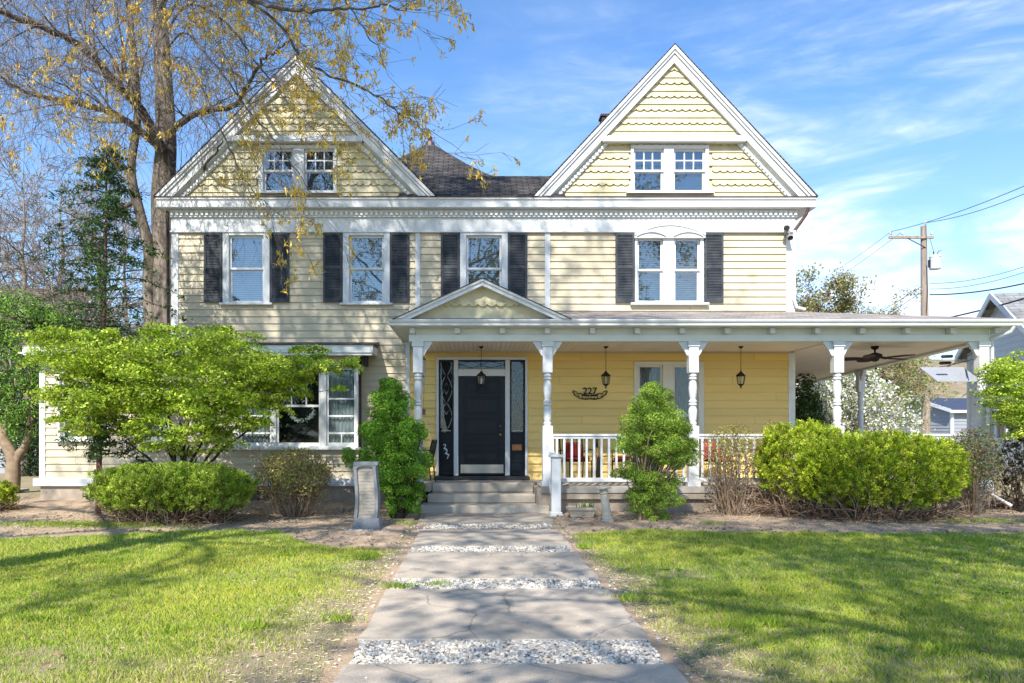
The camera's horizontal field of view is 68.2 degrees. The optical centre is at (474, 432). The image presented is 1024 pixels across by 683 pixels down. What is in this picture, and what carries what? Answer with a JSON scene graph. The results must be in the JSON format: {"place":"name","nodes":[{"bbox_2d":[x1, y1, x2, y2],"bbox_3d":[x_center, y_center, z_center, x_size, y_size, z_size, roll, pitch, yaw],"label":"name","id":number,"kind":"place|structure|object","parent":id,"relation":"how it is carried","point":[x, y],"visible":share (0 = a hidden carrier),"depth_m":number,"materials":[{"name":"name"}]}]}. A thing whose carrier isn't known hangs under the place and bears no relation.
{"place":"outdoors","nodes":[
{"label":"outdoors","id":0,"kind":"place"},
{"bbox_2d":[19,488,28,491],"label":"side path","id":1,"kind":"structure","parent":0,"point":[23,489],"depth_m":19.13,"materials":[{"name":"concrete"}]},
{"bbox_2d":[310,515,694,680],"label":"white gravel","id":2,"kind":"structure","parent":0,"point":[524,651],"depth_m":5.21,"materials":[{"name":"white gravel"}]},
{"bbox_2d":[0,459,1023,682],"bbox_3d":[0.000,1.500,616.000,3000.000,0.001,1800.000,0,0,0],"label":"ground","id":3,"kind":"structure","parent":0,"point":[26,481],"depth_m":5.49,"materials":[{"name":"soil"}]},
{"bbox_2d":[0,325,38,475],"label":"yew shrub","id":4,"kind":"object","parent":3,"relation":"on","point":[30,457],"visible":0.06,"depth_m":25.35,"materials":[{"name":"green plant"}]},
{"bbox_2d":[0,396,38,472],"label":"garden shed","id":5,"kind":"structure","parent":3,"relation":"on","point":[2,469],"depth_m":27.48,"materials":[{"name":"grey plastic"}]},
{"bbox_2d":[1,288,107,377],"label":"neighbour house","id":6,"kind":"structure","parent":3,"relation":"on","point":[89,300],"depth_m":42.23,"materials":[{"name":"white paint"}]},
{"bbox_2d":[0,103,142,349],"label":"bare tree","id":7,"kind":"object","parent":3,"relation":"on","point":[6,190],"visible":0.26,"depth_m":28.67,"materials":[{"name":"brown plant"}]},
{"bbox_2d":[0,182,142,371],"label":"bare tree","id":8,"kind":"object","parent":3,"relation":"on","point":[81,285],"visible":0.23,"depth_m":38.70,"materials":[{"name":"brown plant"}]},
{"bbox_2d":[0,96,147,475],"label":"bare tree","id":9,"kind":"object","parent":3,"relation":"on","point":[22,242],"visible":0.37,"depth_m":26.00,"materials":[{"name":"brown plant"}]},
{"bbox_2d":[0,126,150,341],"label":"bare tree","id":10,"kind":"object","parent":3,"relation":"on","point":[34,233],"visible":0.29,"depth_m":29.04,"materials":[{"name":"brown plant"}]},
{"bbox_2d":[0,160,150,371],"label":"bare tree","id":11,"kind":"object","parent":3,"relation":"on","point":[124,283],"visible":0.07,"depth_m":32.35,"materials":[{"name":"green plant"}]},
{"bbox_2d":[0,167,152,339],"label":"bare tree","id":12,"kind":"object","parent":3,"relation":"on","point":[46,262],"visible":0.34,"depth_m":25.56,"materials":[{"name":"brown plant"}]},
{"bbox_2d":[67,301,137,341],"bbox_3d":[-9.456,-0.904,19.233,2.944,5.102,2.394,0,0,0],"label":"yew shrub","id":13,"kind":"object","parent":3,"relation":"on","point":[121,329],"visible":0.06,"depth_m":19.38,"materials":[{"name":"green plant"}]},
{"bbox_2d":[0,0,520,339],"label":"old maple","id":14,"kind":"object","parent":3,"relation":"on","point":[160,138],"visible":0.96,"depth_m":14.16,"materials":[{"name":"brown plant"}]},
{"bbox_2d":[129,314,149,341],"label":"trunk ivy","id":15,"kind":"object","parent":14,"relation":"attached to","point":[137,323],"visible":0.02,"depth_m":17.02,"materials":[{"name":"green plant"}]},
{"bbox_2d":[364,86,475,166],"bbox_3d":[-2.295,-6.220,31.024,10.636,15.468,9.923,0,0,36],"label":"budding tree","id":16,"kind":"object","parent":3,"relation":"on","point":[414,137],"visible":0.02,"depth_m":30.99,"materials":[{"name":"yellow plant"}]},
{"bbox_2d":[316,513,701,682],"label":"path bedding","id":17,"kind":"object","parent":3,"relation":"on","point":[350,646],"visible":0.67,"depth_m":5.93,"materials":[{"name":"brown gravel"}]},
{"bbox_2d":[421,513,553,523],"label":"path slab","id":18,"kind":"structure","parent":17,"relation":"on","point":[487,518],"depth_m":12.92,"materials":[{"name":"concrete"}]},
{"bbox_2d":[411,529,571,546],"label":"path slab","id":19,"kind":"structure","parent":17,"relation":"on","point":[494,537],"depth_m":10.57,"materials":[{"name":"concrete"}]},
{"bbox_2d":[393,552,599,580],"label":"path slab","id":20,"kind":"structure","parent":17,"relation":"on","point":[489,565],"depth_m":8.27,"materials":[{"name":"concrete"}]},
{"bbox_2d":[358,589,651,642],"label":"path slab","id":21,"kind":"structure","parent":17,"relation":"on","point":[478,615],"depth_m":6.01,"materials":[{"name":"concrete"}]},
{"bbox_2d":[333,664,688,682],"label":"path slab","id":22,"kind":"structure","parent":17,"relation":"on","point":[507,673],"depth_m":4.58,"materials":[{"name":"concrete"}]},
{"bbox_2d":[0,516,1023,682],"bbox_3d":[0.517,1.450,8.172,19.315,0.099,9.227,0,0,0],"label":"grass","id":23,"kind":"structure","parent":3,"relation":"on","point":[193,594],"depth_m":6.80,"materials":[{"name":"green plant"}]},
{"bbox_2d":[0,502,1023,682],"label":"soil crumbs","id":24,"kind":"object","parent":3,"relation":"on","point":[401,535],"visible":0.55,"depth_m":8.52,"materials":[{"name":"brown soil"}]},
{"bbox_2d":[0,497,1023,549],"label":"soil bed","id":25,"kind":"object","parent":3,"relation":"on","point":[54,505],"visible":0.37,"depth_m":11.99,"materials":[{"name":"brown soil"}]},
{"bbox_2d":[0,479,38,512],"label":"shrub","id":26,"kind":"object","parent":25,"relation":"on","point":[8,492],"visible":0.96,"depth_m":13.97,"materials":[{"name":"green plant"}]},
{"bbox_2d":[0,284,95,491],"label":"forked juniper","id":27,"kind":"object","parent":25,"relation":"on","point":[12,454],"visible":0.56,"depth_m":18.18,"materials":[{"name":"green plant"}]},
{"bbox_2d":[0,147,203,513],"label":"young hemlock","id":28,"kind":"object","parent":25,"relation":"on","point":[102,265],"visible":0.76,"depth_m":13.49,"materials":[{"name":"green plant"}]},
{"bbox_2d":[80,460,282,530],"bbox_3d":[-4.752,0.982,12.234,3.328,1.060,2.067,0,0,0],"label":"clipped hedge","id":29,"kind":"object","parent":25,"relation":"on","point":[171,486],"visible":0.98,"depth_m":11.88,"materials":[{"name":"green plant"}]},
{"bbox_2d":[10,321,364,517],"bbox_3d":[-4.982,-0.219,12.959,6.258,3.468,3.044,0,0,0],"label":"japanese maple","id":30,"kind":"object","parent":25,"relation":"on","point":[191,401],"visible":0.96,"depth_m":12.56,"materials":[{"name":"green plant"}]},
{"bbox_2d":[248,443,343,518],"bbox_3d":[-3.173,0.844,13.125,1.790,1.326,1.565,0,0,0],"label":"barberry shrub","id":31,"kind":"object","parent":25,"relation":"on","point":[292,474],"visible":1,"depth_m":12.98,"materials":[{"name":"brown plant"}]},
{"bbox_2d":[352,461,383,529],"bbox_3d":[-1.624,0.975,11.500,0.436,1.050,0.258,0,0,6],"label":"stone marker","id":32,"kind":"object","parent":25,"relation":"on","point":[367,498],"visible":0.96,"depth_m":11.44,"materials":[{"name":"grey stone"}]},
{"bbox_2d":[341,377,434,518],"bbox_3d":[-1.480,0.284,12.787,1.600,2.462,0.930,0,0,0],"label":"dense conifer","id":33,"kind":"object","parent":25,"relation":"on","point":[395,453],"visible":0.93,"depth_m":12.70,"materials":[{"name":"green plant"}]},
{"bbox_2d":[566,498,596,517],"bbox_3d":[1.850,1.295,13.100,0.500,0.351,0.320,0,0,0],"label":"planter trough","id":34,"kind":"object","parent":25,"relation":"on","point":[584,510],"visible":0.98,"depth_m":12.97,"materials":[{"name":"stone"}]},
{"bbox_2d":[595,485,613,521],"bbox_3d":[2.144,1.183,12.389,0.230,0.600,0.230,-8,2,0],"label":"garden pedestal","id":35,"kind":"object","parent":25,"relation":"on","point":[605,506],"visible":0.98,"depth_m":12.33,"materials":[{"name":"stone"}]},
{"bbox_2d":[610,381,701,520],"bbox_3d":[2.985,0.325,12.442,1.533,2.381,0.993,0,0,0],"label":"clipped conifer","id":36,"kind":"object","parent":25,"relation":"on","point":[656,437],"visible":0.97,"depth_m":12.39,"materials":[{"name":"green plant"}]},
{"bbox_2d":[690,423,769,516],"bbox_3d":[4.562,0.659,13.422,1.611,1.689,1.206,0,0,0],"label":"bare shrub","id":37,"kind":"object","parent":25,"relation":"on","point":[725,500],"visible":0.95,"depth_m":13.37,"materials":[{"name":"brown plant"}]},
{"bbox_2d":[739,420,795,514],"bbox_3d":[5.380,0.636,13.574,1.305,1.733,1.026,0,0,0],"label":"bare shrub","id":38,"kind":"object","parent":25,"relation":"on","point":[775,498],"visible":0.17,"depth_m":13.49,"materials":[{"name":"brown plant"}]},
{"bbox_2d":[730,417,851,519],"bbox_3d":[5.741,0.618,13.292,2.082,1.778,1.738,0,0,-30],"label":"clipped hedge","id":39,"kind":"object","parent":25,"relation":"on","point":[797,437],"visible":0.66,"depth_m":13.07,"materials":[{"name":"green plant"}]},
{"bbox_2d":[780,428,983,524],"bbox_3d":[6.839,0.722,12.777,3.314,1.578,2.153,0,0,0],"label":"clipped hedge","id":40,"kind":"object","parent":25,"relation":"on","point":[931,455],"visible":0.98,"depth_m":12.37,"materials":[{"name":"green plant"}]},
{"bbox_2d":[941,426,1016,515],"bbox_3d":[8.814,0.678,13.536,1.374,1.651,1.345,0,0,-38],"label":"corner shrub","id":41,"kind":"object","parent":25,"relation":"on","point":[978,452],"visible":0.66,"depth_m":13.32,"materials":[{"name":"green plant"}]},
{"bbox_2d":[968,349,1023,444],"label":"japanese maple","id":42,"kind":"object","parent":25,"relation":"on","point":[1011,417],"visible":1,"depth_m":13.23,"materials":[{"name":"green plant"}]},
{"bbox_2d":[983,436,1023,511],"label":"dark shrub","id":43,"kind":"object","parent":25,"relation":"on","point":[1017,486],"visible":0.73,"depth_m":14.36,"materials":[{"name":"brown plant"}]},
{"bbox_2d":[17,532,1017,682],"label":"fallen leaves","id":44,"kind":"object","parent":3,"relation":"on","point":[59,653],"visible":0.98,"depth_m":6.29,"materials":[{"name":"brown plant"}]},
{"bbox_2d":[18,43,1023,516],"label":"victorian house","id":45,"kind":"structure","parent":3,"relation":"on","point":[646,231],"depth_m":15.94,"materials":[{"name":"beige wood"}]},
{"bbox_2d":[55,371,81,441],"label":"window","id":46,"kind":"structure","parent":45,"relation":"in","point":[61,434],"depth_m":15.62,"materials":[{"name":"white paint"}]},
{"bbox_2d":[83,377,108,441],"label":"window","id":47,"kind":"structure","parent":45,"relation":"in","point":[89,437],"depth_m":15.55,"materials":[{"name":"white paint"}]},
{"bbox_2d":[143,371,169,441],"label":"window","id":48,"kind":"structure","parent":45,"relation":"in","point":[154,438],"depth_m":15.75,"materials":[{"name":"white paint"}]},
{"bbox_2d":[219,230,272,304],"bbox_3d":[-4.831,-3.480,16.160,1.114,1.590,0.520,0,0,0],"label":"window","id":49,"kind":"structure","parent":45,"relation":"in","point":[246,270],"depth_m":16.13,"materials":[{"name":"glass"}]},
{"bbox_2d":[229,364,360,449],"bbox_3d":[-3.692,-0.521,15.725,2.680,1.766,0.510,0,0,0],"label":"bay window","id":50,"kind":"structure","parent":45,"relation":"in","point":[334,424],"depth_m":15.70,"materials":[{"name":"white paint"}]},
{"bbox_2d":[253,145,341,194],"bbox_3d":[-3.730,-5.528,15.960,1.842,1.034,0.280,0,0,0],"label":"double window","id":51,"kind":"structure","parent":45,"relation":"in","point":[313,172],"depth_m":15.99,"materials":[{"name":"white paint"}]},
{"bbox_2d":[288,400,314,422],"bbox_3d":[-3.557,-0.425,15.550,0.599,0.486,0.040,0,0,0],"label":"wreath","id":52,"kind":"object","parent":45,"relation":"hanging from","point":[296,419],"visible":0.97,"depth_m":15.54,"materials":[{"name":"white plant"}]},
{"bbox_2d":[340,230,392,304],"bbox_3d":[-2.291,-3.480,16.160,1.114,1.590,0.520,0,0,0],"label":"window","id":53,"kind":"structure","parent":45,"relation":"in","point":[369,281],"depth_m":16.13,"materials":[{"name":"white paint"}]},
{"bbox_2d":[411,439,436,481],"bbox_3d":[-1.092,0.575,15.388,0.587,0.854,0.564,0,0,-15],"label":"patio chair","id":54,"kind":"object","parent":45,"relation":"on","point":[433,445],"visible":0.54,"depth_m":15.34,"materials":[{"name":"black metal"}]},
{"bbox_2d":[422,358,425,414],"bbox_3d":[-1.006,-1.018,14.900,0.100,1.365,0.100,0,0,0],"label":"wind chime","id":55,"kind":"object","parent":45,"relation":"hanging from","point":[424,410],"visible":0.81,"depth_m":14.87},
{"bbox_2d":[476,346,485,388],"bbox_3d":[0.131,-1.281,15.000,0.200,0.838,0.173,0,0,0],"label":"hanging lantern","id":56,"kind":"object","parent":45,"relation":"hanging from","point":[481,374],"visible":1,"depth_m":14.99,"materials":[{"name":"black metal"}]},
{"bbox_2d":[459,377,504,474],"bbox_3d":[0.150,-0.135,15.975,0.977,2.083,0.130,0,0,0],"label":"front door","id":57,"kind":"structure","parent":45,"relation":"in","point":[481,411],"depth_m":15.98,"materials":[{"name":"black wood"}]},
{"bbox_2d":[459,230,508,288],"bbox_3d":[0.195,-3.480,16.160,1.130,1.590,0.520,0,0,0],"label":"window","id":58,"kind":"structure","parent":45,"relation":"in","point":[482,255],"depth_m":16.13,"materials":[{"name":"white paint"}]},
{"bbox_2d":[558,439,592,482],"bbox_3d":[2.035,0.525,15.225,0.564,0.954,0.587,0,0,30],"label":"patio chair","id":59,"kind":"object","parent":45,"relation":"on","point":[575,452],"visible":0.58,"depth_m":15.06,"materials":[{"name":"red fabric"}]},
{"bbox_2d":[572,387,607,399],"bbox_3d":[2.434,-0.813,15.950,0.748,0.262,0.024,0,0,0],"label":"house number plaque","id":60,"kind":"object","parent":45,"relation":"attached to","point":[584,393],"visible":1,"depth_m":15.94,"materials":[{"name":"black metal"}]},
{"bbox_2d":[601,346,610,387],"bbox_3d":[2.606,-1.281,15.000,0.200,0.838,0.173,0,0,0],"label":"hanging lantern","id":61,"kind":"object","parent":45,"relation":"hanging from","point":[604,375],"visible":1,"depth_m":14.98,"materials":[{"name":"black metal"}]},
{"bbox_2d":[611,449,634,482],"bbox_3d":[3.029,0.525,15.095,0.587,0.954,0.564,0,0,10],"label":"patio chair","id":62,"kind":"object","parent":45,"relation":"on","point":[619,459],"visible":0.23,"depth_m":14.89,"materials":[{"name":"red metal"}]},
{"bbox_2d":[634,362,703,454],"bbox_3d":[4.110,-0.500,16.029,1.540,1.980,0.299,0,0,0],"label":"porch window","id":63,"kind":"structure","parent":45,"relation":"in","point":[674,376],"depth_m":16.02,"materials":[{"name":"white glass"}]},
{"bbox_2d":[630,223,709,305],"bbox_3d":[4.114,-3.540,16.122,1.652,1.720,0.515,0,0,0],"label":"double window","id":64,"kind":"structure","parent":45,"relation":"in","point":[669,257],"depth_m":16.02,"materials":[{"name":"white paint"}]},
{"bbox_2d":[626,145,714,194],"bbox_3d":[4.111,-5.528,15.960,1.846,1.034,0.280,0,0,0],"label":"double window","id":65,"kind":"structure","parent":45,"relation":"in","point":[654,169],"depth_m":15.96,"materials":[{"name":"white paint"}]},
{"bbox_2d":[699,439,736,477],"bbox_3d":[4.890,0.525,15.228,0.564,0.954,0.587,0,0,-20],"label":"patio chair","id":66,"kind":"object","parent":45,"relation":"on","point":[706,449],"visible":0.19,"depth_m":15.33,"materials":[{"name":"red metal"}]},
{"bbox_2d":[736,346,745,387],"bbox_3d":[5.287,-1.281,15.000,0.200,0.838,0.173,0,0,0],"label":"hanging lantern","id":67,"kind":"object","parent":45,"relation":"hanging from","point":[740,374],"visible":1,"depth_m":14.98,"materials":[{"name":"black metal"}]},
{"bbox_2d":[844,346,915,368],"bbox_3d":[7.965,-1.470,15.053,1.494,0.460,1.454,0,0,0],"label":"ceiling fan","id":68,"kind":"object","parent":45,"relation":"hanging from","point":[874,357],"visible":0.98,"depth_m":14.96,"materials":[{"name":"black metal"}]},
{"bbox_2d":[795,373,824,433],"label":"laurel shrub","id":69,"kind":"object","parent":3,"relation":"on","point":[800,406],"visible":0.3,"depth_m":21.80,"materials":[{"name":"green plant"}]},
{"bbox_2d":[795,379,857,425],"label":"blossom tree","id":70,"kind":"object","parent":3,"relation":"on","point":[816,390],"visible":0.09,"depth_m":26.89,"materials":[{"name":"white plant"}]},
{"bbox_2d":[795,262,936,400],"bbox_3d":[13.952,-2.511,30.232,8.273,8.057,5.648,0,0,27],"label":"budding tree","id":71,"kind":"object","parent":3,"relation":"on","point":[841,304],"visible":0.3,"depth_m":29.24,"materials":[{"name":"green plant"}]},
{"bbox_2d":[803,368,938,439],"bbox_3d":[13.438,-0.498,25.856,4.349,4.039,3.334,0,0,43],"label":"blossom tree","id":72,"kind":"object","parent":3,"relation":"on","point":[875,390],"visible":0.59,"depth_m":25.67,"materials":[{"name":"white plant"}]},
{"bbox_2d":[822,285,961,430],"bbox_3d":[16.927,-2.398,33.828,7.012,7.848,5.842,0,0,-27],"label":"budding tree","id":73,"kind":"object","parent":3,"relation":"on","point":[893,312],"visible":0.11,"depth_m":33.30,"materials":[{"name":"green plant"}]},
{"bbox_2d":[830,356,956,432],"bbox_3d":[19.452,-1.805,36.089,5.648,6.657,3.932,0,0,22],"label":"leafy tree","id":74,"kind":"object","parent":3,"relation":"on","point":[899,392],"visible":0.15,"depth_m":35.29,"materials":[{"name":"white plant"}]},
{"bbox_2d":[888,221,940,433],"bbox_3d":[23.253,-4.814,39.927,2.806,12.632,0.626,0,0,0],"label":"utility pole","id":75,"kind":"object","parent":3,"relation":"on","point":[934,261],"visible":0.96,"depth_m":39.84,"materials":[{"name":"brown wood"}]},
{"bbox_2d":[802,232,889,287],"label":"overhead wire","id":76,"kind":"object","parent":75,"relation":"attached to","point":[855,257],"visible":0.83,"depth_m":48.01,"materials":[{"name":"black metal"}]},
{"bbox_2d":[891,186,1023,231],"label":"overhead wire","id":77,"kind":"object","parent":75,"relation":"attached to","point":[961,210],"visible":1,"depth_m":32.30,"materials":[{"name":"black metal"}]},
{"bbox_2d":[927,194,1023,222],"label":"overhead wire","id":78,"kind":"object","parent":75,"relation":"attached to","point":[978,210],"visible":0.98,"depth_m":33.36,"materials":[{"name":"black metal"}]},
{"bbox_2d":[929,283,1023,294],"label":"overhead wire","id":79,"kind":"object","parent":75,"relation":"attached to","point":[978,291],"visible":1,"depth_m":35.23,"materials":[{"name":"black metal"}]},
{"bbox_2d":[930,267,1022,283],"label":"overhead wire","id":80,"kind":"object","parent":75,"relation":"attached to","point":[978,278],"visible":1,"depth_m":35.33,"materials":[{"name":"black metal"}]},
{"bbox_2d":[943,272,1023,288],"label":"overhead wire","id":81,"kind":"object","parent":75,"relation":"attached to","point":[982,283],"visible":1,"depth_m":35.01,"materials":[{"name":"black metal"}]},
{"bbox_2d":[954,293,1023,476],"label":"neighbour house","id":82,"kind":"structure","parent":3,"relation":"on","point":[1005,345],"depth_m":26.97,"materials":[{"name":"white plastic"}]},
{"bbox_2d":[920,367,976,396],"bbox_3d":[17.790,-1.904,28.254,1.650,1.144,1.108,0,0,0],"label":"roof","id":83,"kind":"object","parent":82,"relation":"attached to","point":[949,374],"depth_m":28.20,"materials":[{"name":"grey plastic"}]},
{"bbox_2d":[951,298,1023,316],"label":"overhead wire","id":84,"kind":"object","parent":82,"relation":"attached to","point":[989,307],"visible":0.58,"depth_m":27.09,"materials":[{"name":"black metal"}]},
{"bbox_2d":[995,402,1007,439],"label":"window","id":85,"kind":"structure","parent":82,"relation":"in","point":[1003,429],"depth_m":27.29,"materials":[{"name":"white paint"}]},
{"bbox_2d":[0,0,1023,359],"label":"sky","id":86,"kind":"structure","parent":0,"point":[897,114],"materials":[{"name":"blue"}]},
{"bbox_2d":[595,439,599,477],"bbox_3d":[2.545,0.540,15.597,0.124,0.938,0.185,0,0,-16],"label":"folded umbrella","id":87,"kind":"object","parent":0,"point":[597,463],"visible":0.56,"depth_m":15.56,"materials":[{"name":"grey fabric"}]},
{"bbox_2d":[797,359,966,402],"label":"hill","id":88,"kind":"structure","parent":0,"point":[958,387],"depth_m":329.49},
{"bbox_2d":[846,407,920,447],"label":"neighbour house","id":89,"kind":"structure","parent":0,"point":[905,428],"depth_m":43.59,"materials":[{"name":"white plastic"}]},
{"bbox_2d":[902,397,966,443],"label":"garage","id":90,"kind":"structure","parent":0,"point":[950,417],"depth_m":49.42,"materials":[{"name":"grey plastic"}]},
{"bbox_2d":[941,355,952,357],"bbox_3d":[17.267,-2.769,27.600,0.450,0.134,0.120,0,0,0],"label":"cable splice","id":91,"kind":"object","parent":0,"point":[946,356],"visible":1,"depth_m":27.55,"materials":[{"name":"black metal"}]},
{"bbox_2d":[939,361,951,364],"bbox_3d":[17.323,-2.545,27.800,0.453,0.134,0.120,0,0,0],"label":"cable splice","id":92,"kind":"object","parent":91,"relation":"hanging from","point":[945,362],"visible":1,"depth_m":27.76,"materials":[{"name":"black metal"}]}
]}

